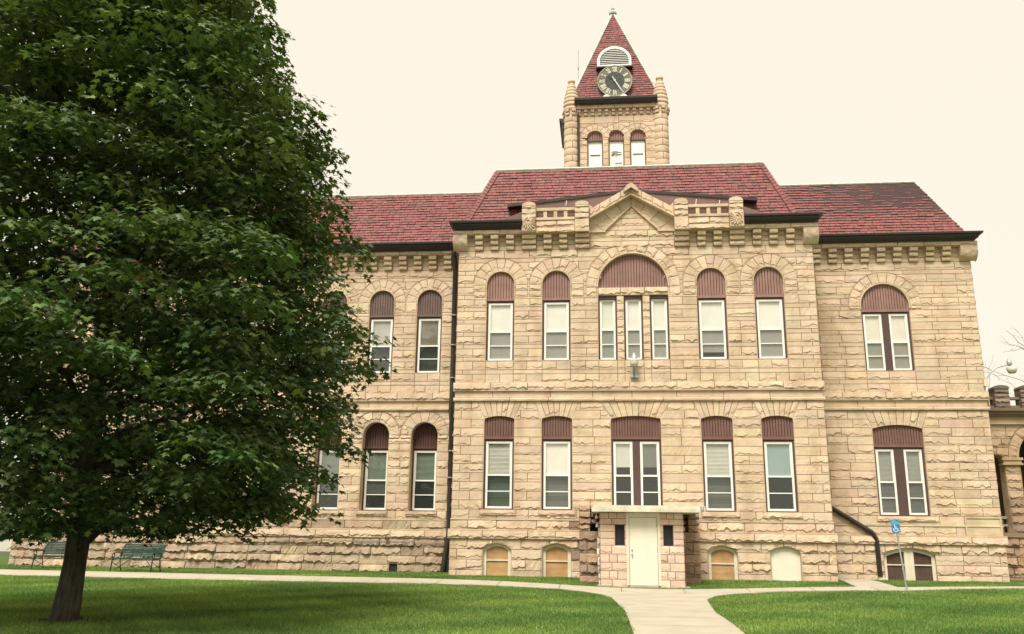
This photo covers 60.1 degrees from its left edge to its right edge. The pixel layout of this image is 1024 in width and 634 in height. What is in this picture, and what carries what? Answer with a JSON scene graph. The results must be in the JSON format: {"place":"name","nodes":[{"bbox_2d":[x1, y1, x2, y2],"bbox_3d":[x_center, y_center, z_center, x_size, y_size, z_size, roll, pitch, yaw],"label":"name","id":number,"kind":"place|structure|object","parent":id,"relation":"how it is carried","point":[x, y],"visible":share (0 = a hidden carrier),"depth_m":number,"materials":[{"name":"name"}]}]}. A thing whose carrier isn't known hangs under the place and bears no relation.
{"place":"outdoors","nodes":[
{"label":"outdoors","id":0,"kind":"place"},
{"bbox_2d":[0,569,1023,592],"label":"path","id":1,"kind":"structure","parent":0,"point":[145,575],"depth_m":26.77,"materials":[{"name":"concrete"}]},
{"bbox_2d":[0,551,1023,633],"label":"lawn","id":2,"kind":"structure","parent":0,"point":[4,558],"depth_m":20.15,"materials":[{"name":"green plant"}]},
{"bbox_2d":[0,492,15,550],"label":"building","id":3,"kind":"structure","parent":2,"relation":"on","point":[5,545],"depth_m":67.38,"materials":[{"name":"metal"}]},
{"bbox_2d":[31,542,65,567],"bbox_3d":[-16.175,8.517,31.614,1.580,0.913,0.848,-1,-15,9],"label":"park bench","id":4,"kind":"object","parent":2,"relation":"on","point":[59,549],"visible":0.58,"depth_m":31.86,"materials":[{"name":"green paint"}]},
{"bbox_2d":[109,544,167,571],"bbox_3d":[-12.675,8.172,30.012,1.580,0.913,0.848,-1,-15,9],"label":"park bench","id":5,"kind":"object","parent":2,"relation":"on","point":[138,549],"visible":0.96,"depth_m":30.22,"materials":[{"name":"green paint"}]},
{"bbox_2d":[0,0,399,621],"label":"maple tree","id":6,"kind":"object","parent":2,"relation":"on","point":[214,54],"visible":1,"depth_m":14.91,"materials":[{"name":"green plant"}]},
{"bbox_2d":[8,5,1023,588],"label":"courthouse","id":7,"kind":"structure","parent":2,"relation":"on","point":[506,303],"depth_m":32.37,"materials":[{"name":"stone"}]},
{"bbox_2d":[160,423,186,507],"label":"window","id":8,"kind":"structure","parent":7,"relation":"in","point":[179,423],"depth_m":35.17,"materials":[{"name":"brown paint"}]},
{"bbox_2d":[315,426,341,509],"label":"window","id":9,"kind":"structure","parent":7,"relation":"in","point":[324,460],"depth_m":34.61,"materials":[{"name":"grey glass"}]},
{"bbox_2d":[324,292,346,372],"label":"window","id":10,"kind":"structure","parent":7,"relation":"in","point":[345,299],"depth_m":35.77,"materials":[{"name":"brown paint"}]},
{"bbox_2d":[361,423,388,510],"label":"window","id":11,"kind":"structure","parent":7,"relation":"in","point":[377,435],"depth_m":34.42,"materials":[{"name":"grey glass"}]},
{"bbox_2d":[367,291,394,372],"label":"window","id":12,"kind":"structure","parent":7,"relation":"in","point":[382,303],"depth_m":35.43,"materials":[{"name":"white glass"}]},
{"bbox_2d":[410,423,436,510],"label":"window","id":13,"kind":"structure","parent":7,"relation":"in","point":[424,457],"depth_m":34.27,"materials":[{"name":"grey glass"}]},
{"bbox_2d":[415,290,441,372],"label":"window","id":14,"kind":"structure","parent":7,"relation":"in","point":[429,321],"depth_m":35.19,"materials":[{"name":"grey glass"}]},
{"bbox_2d":[483,543,510,575],"bbox_3d":[-0.507,8.433,30.448,0.970,1.250,0.120,-1,-14,6],"label":"basement window","id":15,"kind":"structure","parent":7,"relation":"in","point":[496,557],"depth_m":30.46,"materials":[{"name":"beige paint"}]},
{"bbox_2d":[483,416,513,509],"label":"window","id":16,"kind":"structure","parent":7,"relation":"in","point":[499,431],"depth_m":31.37,"materials":[{"name":"white glass"}]},
{"bbox_2d":[486,272,513,360],"bbox_3d":[-0.419,-0.014,32.629,1.020,3.380,0.150,-1,-14,6],"label":"window","id":17,"kind":"structure","parent":7,"relation":"in","point":[500,289],"depth_m":32.65,"materials":[{"name":"white glass"}]},
{"bbox_2d":[542,271,569,360],"bbox_3d":[1.630,-0.040,32.417,1.020,3.380,0.150,-1,-14,6],"label":"window","id":18,"kind":"structure","parent":7,"relation":"in","point":[556,285],"depth_m":32.44,"materials":[{"name":"white glass"}]},
{"bbox_2d":[542,416,571,509],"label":"window","id":19,"kind":"structure","parent":7,"relation":"in","point":[556,431],"depth_m":31.15,"materials":[{"name":"white glass"}]},
{"bbox_2d":[543,544,570,576],"bbox_3d":[1.532,8.407,30.237,0.970,1.250,0.120,-1,-14,6],"label":"basement window","id":20,"kind":"structure","parent":7,"relation":"in","point":[556,557],"depth_m":30.25,"materials":[{"name":"beige paint"}]},
{"bbox_2d":[577,50,579,79],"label":"antenna","id":21,"kind":"object","parent":7,"relation":"on","point":[578,66],"visible":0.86,"depth_m":45.79,"materials":[{"name":"metal"}]},
{"bbox_2d":[587,132,602,166],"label":"tower window","id":22,"kind":"structure","parent":7,"relation":"in","point":[595,140],"depth_m":40.38,"materials":[{"name":"brown paint"}]},
{"bbox_2d":[598,296,617,359],"bbox_3d":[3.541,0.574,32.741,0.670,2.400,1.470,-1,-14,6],"label":"narrow window","id":23,"kind":"structure","parent":7,"relation":"in","point":[607,305],"depth_m":32.13,"materials":[{"name":"white glass"}]},
{"bbox_2d":[608,131,623,165],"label":"tower window","id":24,"kind":"structure","parent":7,"relation":"in","point":[616,140],"depth_m":40.33,"materials":[{"name":"brown paint"}]},
{"bbox_2d":[611,151,621,163],"bbox_3d":[4.701,-7.158,39.735,0.475,0.500,0.331,-1,-14,6],"label":"horn speaker","id":25,"kind":"object","parent":7,"relation":"on","point":[618,159],"visible":1,"depth_m":39.70},
{"bbox_2d":[615,525,624,544],"bbox_3d":[3.362,6.800,27.612,0.300,0.630,0.120,-1,-14,6],"label":"slot window","id":26,"kind":"structure","parent":7,"relation":"in","point":[619,529],"depth_m":27.61,"materials":[{"name":"black glass"}]},
{"bbox_2d":[627,353,638,378],"bbox_3d":[4.270,1.730,31.286,0.420,0.940,0.430,-1,-14,6],"label":"security lamp","id":27,"kind":"object","parent":7,"relation":"attached to","point":[634,361],"visible":1,"depth_m":31.23,"materials":[{"name":"metal"}]},
{"bbox_2d":[624,295,643,359],"bbox_3d":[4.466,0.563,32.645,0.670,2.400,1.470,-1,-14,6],"label":"narrow window","id":28,"kind":"structure","parent":7,"relation":"in","point":[633,308],"depth_m":32.03,"materials":[{"name":"white glass"}]},
{"bbox_2d":[611,416,662,505],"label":"window","id":29,"kind":"structure","parent":7,"relation":"in","point":[635,440],"depth_m":30.99,"materials":[{"name":"white glass"}]},
{"bbox_2d":[630,131,645,164],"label":"tower window","id":30,"kind":"structure","parent":7,"relation":"in","point":[637,141],"depth_m":40.19,"materials":[{"name":"white paint"}]},
{"bbox_2d":[629,517,658,584],"bbox_3d":[4.073,7.236,27.360,0.875,2.020,0.142,-1,-14,6],"label":"door","id":31,"kind":"structure","parent":7,"relation":"in","point":[643,551],"depth_m":27.37,"materials":[{"name":"beige paint"}]},
{"bbox_2d":[650,295,669,359],"bbox_3d":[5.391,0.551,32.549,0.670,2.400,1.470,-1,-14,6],"label":"narrow window","id":32,"kind":"structure","parent":7,"relation":"in","point":[659,310],"depth_m":31.94,"materials":[{"name":"white glass"}]},
{"bbox_2d":[663,525,672,545],"bbox_3d":[4.844,6.781,27.458,0.300,0.630,0.120,-1,-14,6],"label":"slot window","id":33,"kind":"structure","parent":7,"relation":"in","point":[667,529],"depth_m":27.47,"materials":[{"name":"black glass"}]},
{"bbox_2d":[697,269,728,358],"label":"window","id":34,"kind":"structure","parent":7,"relation":"in","point":[711,297],"depth_m":31.89,"materials":[{"name":"white glass"}]},
{"bbox_2d":[701,416,735,511],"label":"window","id":35,"kind":"structure","parent":7,"relation":"in","point":[717,437],"depth_m":30.59,"materials":[{"name":"white glass"}]},
{"bbox_2d":[708,546,737,579],"bbox_3d":[7.062,8.337,29.666,0.970,1.250,0.120,-1,-14,6],"label":"basement window","id":36,"kind":"structure","parent":7,"relation":"in","point":[722,561],"depth_m":29.68,"materials":[{"name":"beige paint"}]},
{"bbox_2d":[754,268,786,358],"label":"window","id":37,"kind":"structure","parent":7,"relation":"in","point":[768,286],"depth_m":31.65,"materials":[{"name":"white glass"}]},
{"bbox_2d":[761,416,797,511],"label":"window","id":38,"kind":"structure","parent":7,"relation":"in","point":[777,431],"depth_m":30.48,"materials":[{"name":"grey glass"}]},
{"bbox_2d":[861,285,913,370],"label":"window","id":39,"kind":"structure","parent":7,"relation":"in","point":[884,309],"depth_m":33.43,"materials":[{"name":"white glass"}]},
{"bbox_2d":[872,425,929,515],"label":"window","id":40,"kind":"structure","parent":7,"relation":"in","point":[898,449],"depth_m":32.13,"materials":[{"name":"grey glass"}]},
{"bbox_2d":[884,549,936,580],"bbox_3d":[14.030,8.825,31.258,1.750,1.240,0.120,-1,-14,6],"label":"basement window","id":41,"kind":"structure","parent":7,"relation":"in","point":[919,565],"depth_m":31.25,"materials":[{"name":"beige paint"}]},
{"bbox_2d":[983,358,1016,386],"bbox_3d":[17.882,2.024,32.453,1.250,1.050,0.380,-1,-14,6],"label":"floodlight","id":42,"kind":"object","parent":7,"relation":"attached to","point":[1010,369],"visible":1,"depth_m":32.38,"materials":[{"name":"metal"}]},
{"bbox_2d":[556,588,769,633],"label":"front walk","id":43,"kind":"structure","parent":2,"relation":"on","point":[686,611],"depth_m":18.33,"materials":[{"name":"concrete"}]},
{"bbox_2d":[890,519,907,589],"bbox_3d":[11.198,6.921,25.563,0.321,2.105,0.125,-1,-14,6],"label":"parking sign","id":44,"kind":"object","parent":2,"relation":"on","point":[895,526],"visible":0.99,"depth_m":25.71,"materials":[{"name":"metal"}]},
{"bbox_2d":[983,326,1023,394],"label":"bare tree","id":45,"kind":"object","parent":2,"relation":"on","point":[1007,351],"visible":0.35,"depth_m":51.30,"materials":[{"name":"grey plant"}]},
{"bbox_2d":[0,0,1023,475],"label":"sky","id":46,"kind":"structure","parent":0,"point":[425,96],"materials":[{"name":"white"}]},
{"bbox_2d":[838,579,895,587],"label":"side path","id":47,"kind":"structure","parent":0,"point":[866,583],"depth_m":27.89,"materials":[{"name":"concrete"}]}
]}

